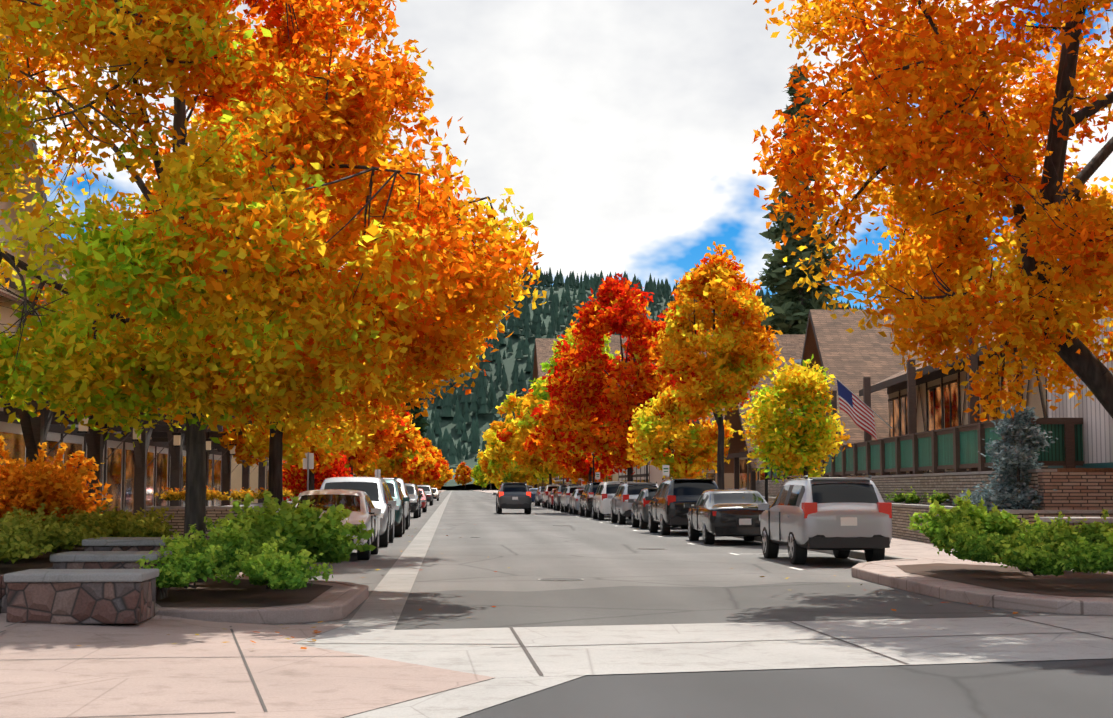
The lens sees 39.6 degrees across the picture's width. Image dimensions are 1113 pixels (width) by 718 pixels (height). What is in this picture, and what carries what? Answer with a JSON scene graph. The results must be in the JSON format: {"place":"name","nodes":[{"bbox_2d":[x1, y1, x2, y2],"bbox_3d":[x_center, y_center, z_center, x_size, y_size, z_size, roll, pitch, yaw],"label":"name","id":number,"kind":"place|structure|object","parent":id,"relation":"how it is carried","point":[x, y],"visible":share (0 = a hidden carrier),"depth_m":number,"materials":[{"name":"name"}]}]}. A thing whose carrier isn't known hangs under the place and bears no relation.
{"place":"outdoors","nodes":[
{"label":"outdoors","id":0,"kind":"place"},
{"bbox_2d":[0,23,62,465],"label":"building","id":1,"kind":"structure","parent":0,"point":[12,434],"depth_m":34.72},
{"bbox_2d":[438,488,497,490],"bbox_3d":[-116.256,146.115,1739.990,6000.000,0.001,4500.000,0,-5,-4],"label":"ground","id":2,"kind":"structure","parent":0,"point":[469,489],"depth_m":1155.68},
{"bbox_2d":[0,274,222,513],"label":"building","id":3,"kind":"structure","parent":2,"relation":"on","point":[118,469],"depth_m":49.81,"materials":[{"name":"brown glass"}]},
{"bbox_2d":[60,259,293,504],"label":"building","id":4,"kind":"structure","parent":2,"relation":"on","point":[236,478],"depth_m":78.88,"materials":[{"name":"beige paint"}]},
{"bbox_2d":[405,396,429,437],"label":"pine wood","id":5,"kind":"object","parent":2,"relation":"on","point":[420,423],"visible":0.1,"depth_m":327.69,"materials":[{"name":"green plant"}]},
{"bbox_2d":[454,461,472,489],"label":"tree","id":6,"kind":"object","parent":2,"relation":"on","point":[463,470],"visible":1,"depth_m":789.01,"materials":[{"name":"orange plant"}]},
{"bbox_2d":[531,338,557,487],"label":"building","id":7,"kind":"structure","parent":2,"relation":"on","point":[543,351],"depth_m":268.61,"materials":[{"name":"beige paint"}]},
{"bbox_2d":[601,335,656,481],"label":"building","id":8,"kind":"structure","parent":2,"relation":"on","point":[614,344],"depth_m":159.80,"materials":[{"name":"beige paint"}]},
{"bbox_2d":[618,450,674,485],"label":"building","id":9,"kind":"structure","parent":2,"relation":"on","point":[655,475],"depth_m":121.08,"materials":[{"name":"white paint"}]},
{"bbox_2d":[677,334,804,488],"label":"building","id":10,"kind":"structure","parent":2,"relation":"on","point":[792,345],"depth_m":104.44,"materials":[{"name":"beige paint"}]},
{"bbox_2d":[715,359,803,490],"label":"building","id":11,"kind":"structure","parent":2,"relation":"on","point":[737,444],"depth_m":90.44,"materials":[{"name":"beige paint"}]},
{"bbox_2d":[749,64,842,334],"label":"pine wood","id":12,"kind":"object","parent":2,"relation":"on","point":[791,306],"visible":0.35,"depth_m":144.09,"materials":[{"name":"green plant"}]},
{"bbox_2d":[752,0,1112,421],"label":"tree","id":13,"kind":"object","parent":2,"relation":"on","point":[1055,210],"visible":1,"depth_m":22.35,"materials":[{"name":"orange plant"}]},
{"bbox_2d":[756,469,1112,543],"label":"stone retaining walls","id":14,"kind":"structure","parent":2,"relation":"on","point":[1082,494],"depth_m":35.31,"materials":[{"name":"brick"}]},
{"bbox_2d":[902,486,925,503],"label":"planter shrub","id":15,"kind":"object","parent":14,"relation":"on","point":[912,498],"visible":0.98,"depth_m":41.90,"materials":[{"name":"green plant"}]},
{"bbox_2d":[926,490,951,503],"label":"planter shrub","id":16,"kind":"object","parent":14,"relation":"on","point":[940,498],"visible":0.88,"depth_m":38.94,"materials":[{"name":"green plant"}]},
{"bbox_2d":[768,336,1112,479],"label":"fence","id":17,"kind":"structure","parent":14,"relation":"on","point":[955,448],"depth_m":40.67,"materials":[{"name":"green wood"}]},
{"bbox_2d":[796,309,990,476],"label":"building","id":18,"kind":"structure","parent":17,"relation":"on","point":[848,360],"depth_m":68.25,"materials":[{"name":"beige paint"}]},
{"bbox_2d":[859,292,1112,474],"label":"chalet wing","id":19,"kind":"structure","parent":14,"relation":"on","point":[941,401],"depth_m":47.48,"materials":[{"name":"brown wood"}]},
{"bbox_2d":[835,378,891,439],"bbox_3d":[9.308,1.523,46.735,1.815,1.900,0.092,1,-5,-12],"label":"flag","id":20,"kind":"object","parent":19,"relation":"attached to","point":[856,409],"visible":1,"depth_m":46.69,"materials":[{"name":"multicoloured fabric"}]},
{"bbox_2d":[947,405,1057,512],"bbox_3d":[9.357,2.266,32.262,2.326,2.732,2.487,-2,-5,19],"label":"blue spruce wood","id":21,"kind":"object","parent":14,"relation":"on","point":[1017,452],"visible":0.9,"depth_m":31.91,"materials":[{"name":"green plant"}]},
{"bbox_2d":[18,0,1112,308],"label":"sky","id":22,"kind":"structure","parent":0,"point":[624,128],"materials":[{"name":"white"}]},
{"bbox_2d":[422,285,771,488],"bbox_3d":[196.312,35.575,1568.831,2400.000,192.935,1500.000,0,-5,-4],"label":"hill terrain","id":23,"kind":"structure","parent":0,"point":[485,421],"depth_m":1111.37,"materials":[{"name":"green plant"}]},
{"bbox_2d":[419,265,883,463],"bbox_3d":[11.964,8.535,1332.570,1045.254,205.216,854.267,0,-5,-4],"label":"hill conifers","id":24,"kind":"object","parent":23,"relation":"on","point":[480,405],"visible":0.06,"depth_m":1153.55,"materials":[{"name":"green plant"}]},
{"bbox_2d":[268,491,1100,642],"bbox_3d":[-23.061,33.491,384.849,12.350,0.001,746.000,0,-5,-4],"label":"asphalt road","id":25,"kind":"structure","parent":0,"point":[529,550],"depth_m":32.91,"materials":[{"name":"grey asphalt"}]},
{"bbox_2d":[276,489,380,559],"bbox_3d":[-4.889,3.581,33.763,2.220,1.464,4.885,0,-5,-3],"label":"car","id":26,"kind":"object","parent":25,"relation":"on","point":[359,504],"visible":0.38,"depth_m":32.99,"materials":[{"name":"white paint"}]},
{"bbox_2d":[320,477,395,546],"bbox_3d":[-5.362,4.011,40.937,2.360,1.793,5.135,0,-5,-3],"label":"car","id":27,"kind":"object","parent":25,"relation":"on","point":[376,490],"visible":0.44,"depth_m":39.90,"materials":[{"name":"grey paint"}]},
{"bbox_2d":[384,477,408,536],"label":"car","id":28,"kind":"object","parent":25,"relation":"on","point":[398,497],"visible":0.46,"depth_m":47.58,"materials":[{"name":"teal paint"}]},
{"bbox_2d":[345,491,451,629],"bbox_3d":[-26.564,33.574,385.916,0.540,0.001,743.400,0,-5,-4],"label":"concrete ribbon gutter","id":29,"kind":"object","parent":25,"relation":"on","point":[382,606],"visible":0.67,"depth_m":23.28,"materials":[{"name":"grey concrete"}]},
{"bbox_2d":[383,478,413,528],"bbox_3d":[-6.456,5.348,57.447,2.360,1.863,5.635,0,-5,-5],"label":"car","id":30,"kind":"object","parent":25,"relation":"on","point":[407,504],"visible":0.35,"depth_m":56.28,"materials":[{"name":"white paint"}]},
{"bbox_2d":[405,483,422,517],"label":"car","id":31,"kind":"object","parent":25,"relation":"on","point":[415,505],"visible":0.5,"depth_m":76.33,"materials":[{"name":"grey paint"}]},
{"bbox_2d":[417,485,434,505],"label":"car","id":32,"kind":"object","parent":25,"relation":"on","point":[427,489],"visible":0.56,"depth_m":129.00,"materials":[{"name":"grey paint"}]},
{"bbox_2d":[493,482,531,513],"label":"moving car","id":33,"kind":"object","parent":25,"relation":"on","point":[513,495],"visible":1,"depth_m":87.34,"materials":[{"name":"grey paint"}]},
{"bbox_2d":[540,484,557,507],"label":"car","id":34,"kind":"object","parent":25,"relation":"on","point":[548,489],"visible":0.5,"depth_m":115.01,"materials":[{"name":"white paint"}]},
{"bbox_2d":[551,484,579,510],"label":"car","id":35,"kind":"object","parent":25,"relation":"on","point":[560,489],"visible":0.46,"depth_m":100.19,"materials":[{"name":"grey paint"}]},
{"bbox_2d":[470,525,665,580],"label":"manhole covers","id":36,"kind":"object","parent":25,"relation":"on","point":[560,579],"visible":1,"depth_m":25.48,"materials":[{"name":"grey metal"}]},
{"bbox_2d":[558,485,591,512],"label":"car","id":37,"kind":"object","parent":25,"relation":"on","point":[564,501],"visible":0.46,"depth_m":92.74,"materials":[{"name":"white paint"}]},
{"bbox_2d":[566,488,605,514],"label":"car","id":38,"kind":"object","parent":25,"relation":"on","point":[574,499],"visible":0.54,"depth_m":85.96,"materials":[{"name":"grey paint"}]},
{"bbox_2d":[577,481,600,516],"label":"car","id":39,"kind":"object","parent":25,"relation":"on","point":[586,503],"visible":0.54,"depth_m":78.23,"materials":[{"name":"black paint"}]},
{"bbox_2d":[76,520,1112,648],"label":"fallen leaves","id":40,"kind":"object","parent":25,"relation":"on","point":[314,640],"visible":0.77,"depth_m":16.95,"materials":[{"name":"orange plant"}]},
{"bbox_2d":[589,481,631,519],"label":"car","id":41,"kind":"object","parent":25,"relation":"on","point":[601,506],"visible":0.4,"depth_m":70.61,"materials":[{"name":"white paint"}]},
{"bbox_2d":[155,490,1112,623],"bbox_3d":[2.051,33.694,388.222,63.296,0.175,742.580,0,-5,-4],"label":"kerbs","id":42,"kind":"structure","parent":25,"relation":"on","point":[339,609],"depth_m":18.64,"materials":[{"name":"concrete"}]},
{"bbox_2d":[608,482,659,523],"bbox_3d":[3.353,6.025,64.856,2.180,1.741,4.635,0,-5,-5],"label":"car","id":43,"kind":"object","parent":25,"relation":"on","point":[621,506],"visible":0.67,"depth_m":63.13,"materials":[{"name":"grey paint"}]},
{"bbox_2d":[628,488,687,528],"bbox_3d":[3.832,5.553,57.686,2.140,1.494,4.235,0,-5,-4],"label":"car","id":44,"kind":"object","parent":25,"relation":"on","point":[639,511],"visible":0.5,"depth_m":56.32,"materials":[{"name":"grey paint"}]},
{"bbox_2d":[645,477,718,534],"bbox_3d":[4.182,4.786,50.432,2.300,1.821,4.885,0,-5,-4],"label":"car","id":45,"kind":"object","parent":25,"relation":"on","point":[666,508],"visible":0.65,"depth_m":48.50,"materials":[{"name":"black paint"}]},
{"bbox_2d":[394,582,1027,629],"bbox_3d":[1.700,3.217,20.552,7.380,0.001,7.980,0,-5,-4],"label":"road patch","id":46,"kind":"object","parent":25,"relation":"on","point":[649,605],"visible":0.88,"depth_m":19.59,"materials":[{"name":"grey asphalt"}]},
{"bbox_2d":[684,489,769,543],"bbox_3d":[4.773,4.312,42.566,2.220,1.464,4.885,0,-5,-3],"label":"car","id":47,"kind":"object","parent":25,"relation":"on","point":[712,514],"visible":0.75,"depth_m":40.85,"materials":[{"name":"black paint"}]},
{"bbox_2d":[758,475,891,563],"bbox_3d":[5.425,3.272,31.734,2.180,1.741,4.635,0,-5,-4],"label":"car","id":48,"kind":"object","parent":25,"relation":"on","point":[841,517],"visible":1,"depth_m":29.75,"materials":[{"name":"grey paint"}]},
{"bbox_2d":[438,490,957,558],"bbox_3d":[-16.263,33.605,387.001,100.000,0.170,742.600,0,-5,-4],"label":"pavement slabs","id":49,"kind":"structure","parent":0,"point":[906,548],"depth_m":33.40,"materials":[{"name":"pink concrete"}]},
{"bbox_2d":[0,537,208,623],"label":"stone seat walls","id":50,"kind":"structure","parent":49,"relation":"on","point":[101,580],"depth_m":16.01,"materials":[{"name":"stone"}]},
{"bbox_2d":[0,545,84,574],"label":"raised bed soil","id":51,"kind":"structure","parent":50,"relation":"in","point":[40,561],"depth_m":20.55,"materials":[{"name":"brown soil"}]},
{"bbox_2d":[0,515,55,563],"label":"shrub","id":52,"kind":"object","parent":51,"relation":"on","point":[14,547],"visible":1,"depth_m":18.24,"materials":[{"name":"green plant"}]},
{"bbox_2d":[0,503,108,552],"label":"shrub","id":53,"kind":"object","parent":51,"relation":"on","point":[57,536],"visible":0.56,"depth_m":20.97,"materials":[{"name":"green plant"}]},
{"bbox_2d":[32,502,165,537],"bbox_3d":[-7.418,2.604,24.470,2.357,0.679,3.697,0,-5,-4],"label":"shrub","id":54,"kind":"object","parent":51,"relation":"on","point":[114,526],"visible":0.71,"depth_m":23.91,"materials":[{"name":"green plant"}]},
{"bbox_2d":[101,500,176,536],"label":"shrub","id":55,"kind":"object","parent":51,"relation":"on","point":[157,520],"visible":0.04,"depth_m":27.58,"materials":[{"name":"green plant"}]},
{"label":"bed ground cover","id":56,"kind":"object","parent":51,"relation":"on","visible":0},
{"bbox_2d":[0,435,112,520],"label":"orange shrub","id":57,"kind":"object","parent":56,"relation":"on","point":[31,486],"visible":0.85,"depth_m":24.30,"materials":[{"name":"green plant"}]},
{"bbox_2d":[0,379,294,516],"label":"storefront","id":58,"kind":"object","parent":49,"relation":"on","point":[35,430],"visible":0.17,"depth_m":39.16,"materials":[{"name":"brown wood"}]},
{"bbox_2d":[146,500,292,537],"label":"low brick wall","id":59,"kind":"structure","parent":49,"relation":"on","point":[214,513],"depth_m":40.03,"materials":[{"name":"brick"}]},
{"bbox_2d":[151,486,176,500],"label":"flowers","id":60,"kind":"object","parent":59,"relation":"on","point":[166,497],"visible":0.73,"depth_m":40.23,"materials":[{"name":"yellow plant"}]},
{"bbox_2d":[229,487,255,499],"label":"flowers","id":61,"kind":"object","parent":59,"relation":"on","point":[235,495],"visible":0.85,"depth_m":42.32,"materials":[{"name":"yellow plant"}]},
{"bbox_2d":[155,577,332,606],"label":"bed mulch","id":62,"kind":"object","parent":49,"relation":"on","point":[209,592],"visible":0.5,"depth_m":19.38,"materials":[{"name":"brown soil"}]},
{"bbox_2d":[159,531,206,558],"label":"bush","id":63,"kind":"object","parent":62,"relation":"on","point":[163,537],"visible":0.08,"depth_m":20.11,"materials":[{"name":"green plant"}]},
{"bbox_2d":[133,535,245,588],"bbox_3d":[-4.274,2.382,18.164,1.354,0.639,1.514,-3,-6,33],"label":"bush","id":64,"kind":"object","parent":62,"relation":"on","point":[181,569],"visible":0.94,"depth_m":18.07,"materials":[{"name":"green plant"}]},
{"bbox_2d":[164,513,291,575],"bbox_3d":[-4.169,2.336,19.556,1.479,0.801,1.736,3,-6,-32],"label":"bush","id":65,"kind":"object","parent":62,"relation":"on","point":[237,537],"visible":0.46,"depth_m":19.38,"materials":[{"name":"green plant"}]},
{"bbox_2d":[195,490,315,542],"bbox_3d":[-4.257,2.390,22.249,1.725,1.009,2.270,0,-5,-4],"label":"bush","id":66,"kind":"object","parent":62,"relation":"on","point":[247,512],"visible":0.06,"depth_m":21.81,"materials":[{"name":"green plant"}]},
{"bbox_2d":[203,541,332,590],"bbox_3d":[-3.385,2.463,18.445,1.376,0.552,1.700,-2,-5,24],"label":"bush","id":67,"kind":"object","parent":62,"relation":"on","point":[270,568],"visible":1,"depth_m":18.01,"materials":[{"name":"green plant"}]},
{"bbox_2d":[0,0,546,581],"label":"tree","id":68,"kind":"object","parent":62,"relation":"on","point":[150,318],"visible":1,"depth_m":20.17,"materials":[{"name":"orange plant"}]},
{"bbox_2d":[251,497,375,563],"bbox_3d":[-3.464,2.340,20.977,2.064,0.933,2.474,0,-5,-4],"label":"bush","id":69,"kind":"object","parent":62,"relation":"on","point":[303,526],"visible":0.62,"depth_m":20.42,"materials":[{"name":"green plant"}]},
{"bbox_2d":[155,575,365,610],"bbox_3d":[-3.898,3.152,21.558,2.580,0.001,9.050,0,-5,-4],"label":"kerb extension","id":70,"kind":"object","parent":49,"relation":"on","point":[332,594],"visible":0.26,"depth_m":18.68,"materials":[{"name":"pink concrete"}]},
{"bbox_2d":[219,234,376,490],"bbox_3d":[-8.935,0.089,51.072,7.599,11.000,7.998,0,-5,-4],"label":"tree","id":71,"kind":"object","parent":49,"relation":"on","point":[254,444],"visible":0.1,"depth_m":49.68,"materials":[{"name":"orange plant"}]},
{"bbox_2d":[101,18,497,506],"bbox_3d":[-6.159,-1.760,34.485,9.741,11.950,9.913,0,-5,-4],"label":"tree","id":72,"kind":"object","parent":49,"relation":"on","point":[278,443],"depth_m":33.97,"materials":[{"name":"orange plant"}]},
{"bbox_2d":[303,452,313,490],"bbox_3d":[-6.991,3.794,43.456,0.300,2.350,0.065,0,-5,-4],"label":"sign","id":73,"kind":"object","parent":49,"relation":"on","point":[308,463],"visible":0.65,"depth_m":43.54,"materials":[{"name":"grey metal"}]},
{"bbox_2d":[282,450,352,500],"bbox_3d":[-8.956,4.293,57.222,3.227,3.636,3.326,3,-5,-29],"label":"tree","id":74,"kind":"object","parent":49,"relation":"on","point":[295,477],"visible":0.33,"depth_m":56.21,"materials":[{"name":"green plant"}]},
{"bbox_2d":[319,399,412,475],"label":"tree","id":75,"kind":"object","parent":49,"relation":"on","point":[379,440],"visible":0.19,"depth_m":70.93,"materials":[{"name":"orange plant"}]},
{"bbox_2d":[345,402,424,477],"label":"tree","id":76,"kind":"object","parent":49,"relation":"on","point":[400,458],"visible":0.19,"depth_m":92.86,"materials":[{"name":"orange plant"}]},
{"bbox_2d":[380,420,430,483],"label":"tree","id":77,"kind":"object","parent":49,"relation":"on","point":[417,476],"visible":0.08,"depth_m":118.53,"materials":[{"name":"orange plant"}]},
{"bbox_2d":[405,422,437,481],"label":"tree","id":78,"kind":"object","parent":49,"relation":"on","point":[432,461],"visible":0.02,"depth_m":148.31,"materials":[{"name":"orange plant"}]},
{"bbox_2d":[404,438,440,484],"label":"tree","id":79,"kind":"object","parent":49,"relation":"on","point":[433,474],"visible":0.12,"depth_m":188.41,"materials":[{"name":"orange plant"}]},
{"bbox_2d":[423,437,447,487],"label":"tree","id":80,"kind":"object","parent":49,"relation":"on","point":[443,467],"visible":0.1,"depth_m":237.70,"materials":[{"name":"orange plant"}]},
{"bbox_2d":[432,445,453,487],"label":"tree","id":81,"kind":"object","parent":49,"relation":"on","point":[449,474],"visible":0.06,"depth_m":308.12,"materials":[{"name":"orange plant"}]},
{"bbox_2d":[471,457,491,490],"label":"tree","id":82,"kind":"object","parent":49,"relation":"on","point":[479,476],"visible":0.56,"depth_m":651.48,"materials":[{"name":"green plant"}]},
{"bbox_2d":[477,409,532,484],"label":"tree","id":83,"kind":"object","parent":49,"relation":"on","point":[484,462],"visible":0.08,"depth_m":248.36,"materials":[{"name":"plant"}]},
{"bbox_2d":[484,418,528,484],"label":"tree","id":84,"kind":"object","parent":49,"relation":"on","point":[494,478],"visible":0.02,"depth_m":316.48,"materials":[{"name":"plant"}]},
{"bbox_2d":[482,387,555,487],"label":"tree","id":85,"kind":"object","parent":49,"relation":"on","point":[496,456],"visible":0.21,"depth_m":196.11,"materials":[{"name":"yellow plant"}]},
{"bbox_2d":[496,398,584,484],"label":"tree","id":86,"kind":"object","parent":49,"relation":"on","point":[524,460],"visible":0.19,"depth_m":159.70,"materials":[{"name":"orange plant"}]},
{"bbox_2d":[521,371,612,484],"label":"tree","id":87,"kind":"object","parent":49,"relation":"on","point":[542,440],"visible":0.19,"depth_m":112.09,"materials":[{"name":"orange plant"}]},
{"bbox_2d":[522,320,620,483],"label":"tree","id":88,"kind":"object","parent":49,"relation":"on","point":[540,393],"visible":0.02,"depth_m":132.78,"materials":[{"name":"yellow plant"}]},
{"bbox_2d":[542,273,696,481],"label":"tree","id":89,"kind":"object","parent":49,"relation":"on","point":[589,394],"visible":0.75,"depth_m":91.36,"materials":[{"name":"red plant"}]},
{"bbox_2d":[626,383,736,478],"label":"tree","id":90,"kind":"object","parent":49,"relation":"on","point":[694,447],"visible":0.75,"depth_m":70.16,"materials":[{"name":"yellow plant"}]},
{"bbox_2d":[649,241,782,488],"bbox_3d":[5.737,0.847,55.500,4.763,10.234,5.865,0,-5,-4],"label":"tree","id":91,"kind":"object","parent":49,"relation":"on","point":[738,359],"visible":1,"depth_m":54.73,"materials":[{"name":"orange plant"}]},
{"bbox_2d":[738,354,851,483],"bbox_3d":[6.384,2.332,41.585,3.059,4.962,3.012,-2,-5,18],"label":"tree","id":92,"kind":"object","parent":49,"relation":"on","point":[791,443],"visible":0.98,"depth_m":41.06,"materials":[{"name":"yellow plant"}]},
{"bbox_2d":[863,559,1112,600],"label":"curb","id":93,"kind":"structure","parent":49,"relation":"on","point":[890,567],"depth_m":23.61,"materials":[{"name":"beige concrete"}]},
{"bbox_2d":[896,563,1112,596],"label":"bed mulch","id":94,"kind":"object","parent":93,"relation":"on","point":[1067,583],"visible":0.91,"depth_m":22.74,"materials":[{"name":"brown soil"}]},
{"bbox_2d":[907,489,1036,549],"bbox_3d":[6.593,2.587,24.908,1.928,0.998,2.644,0,-5,-4],"label":"bush","id":95,"kind":"object","parent":94,"relation":"on","point":[1004,522],"visible":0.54,"depth_m":24.53,"materials":[{"name":"green plant"}]},
{"bbox_2d":[935,518,1049,563],"bbox_3d":[6.451,2.647,22.620,1.525,0.668,2.013,3,-6,-33],"label":"bush","id":96,"kind":"object","parent":94,"relation":"on","point":[973,546],"visible":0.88,"depth_m":22.28,"materials":[{"name":"green plant"}]},
{"bbox_2d":[990,540,1081,575],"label":"bush","id":97,"kind":"object","parent":94,"relation":"on","point":[1033,561],"visible":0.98,"depth_m":20.35,"materials":[{"name":"green plant"}]},
{"bbox_2d":[1018,511,1081,550],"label":"bush","id":98,"kind":"object","parent":94,"relation":"on","point":[1038,527],"visible":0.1,"depth_m":25.13,"materials":[{"name":"green plant"}]},
{"bbox_2d":[1033,508,1112,557],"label":"bush","id":99,"kind":"object","parent":94,"relation":"on","point":[1094,531],"visible":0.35,"depth_m":22.24,"materials":[{"name":"green plant"}]},
{"bbox_2d":[1051,528,1112,573],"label":"bush","id":100,"kind":"object","parent":94,"relation":"on","point":[1095,558],"visible":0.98,"depth_m":20.20,"materials":[{"name":"green plant"}]},
{"bbox_2d":[1040,517,1112,559],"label":"wall","id":101,"kind":"structure","parent":49,"relation":"on","point":[1076,520],"depth_m":28.42,"materials":[{"name":"concrete"}]},
{"bbox_2d":[342,658,1112,717],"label":"asphalt road","id":102,"kind":"structure","parent":0,"point":[1079,688],"depth_m":11.34,"materials":[{"name":"grey asphalt"}]},
{"bbox_2d":[0,613,495,717],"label":"sidewalk","id":103,"kind":"structure","parent":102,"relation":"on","point":[204,673],"depth_m":12.40,"materials":[{"name":"beige concrete"}]},
{"bbox_2d":[0,616,1112,717],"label":"pavement joints","id":104,"kind":"object","parent":103,"relation":"on","point":[536,667],"visible":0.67,"depth_m":14.58,"materials":[{"name":"grey concrete"}]},
{"bbox_2d":[345,675,584,717],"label":"concrete pavement strip","id":105,"kind":"object","parent":102,"relation":"on","point":[462,701],"visible":1,"depth_m":10.98,"materials":[{"name":"grey concrete"}]},
{"bbox_2d":[296,616,1112,677],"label":"concrete cross gutter","id":106,"kind":"object","parent":102,"relation":"on","point":[469,650],"visible":0.92,"depth_m":14.72,"materials":[{"name":"grey concrete"}]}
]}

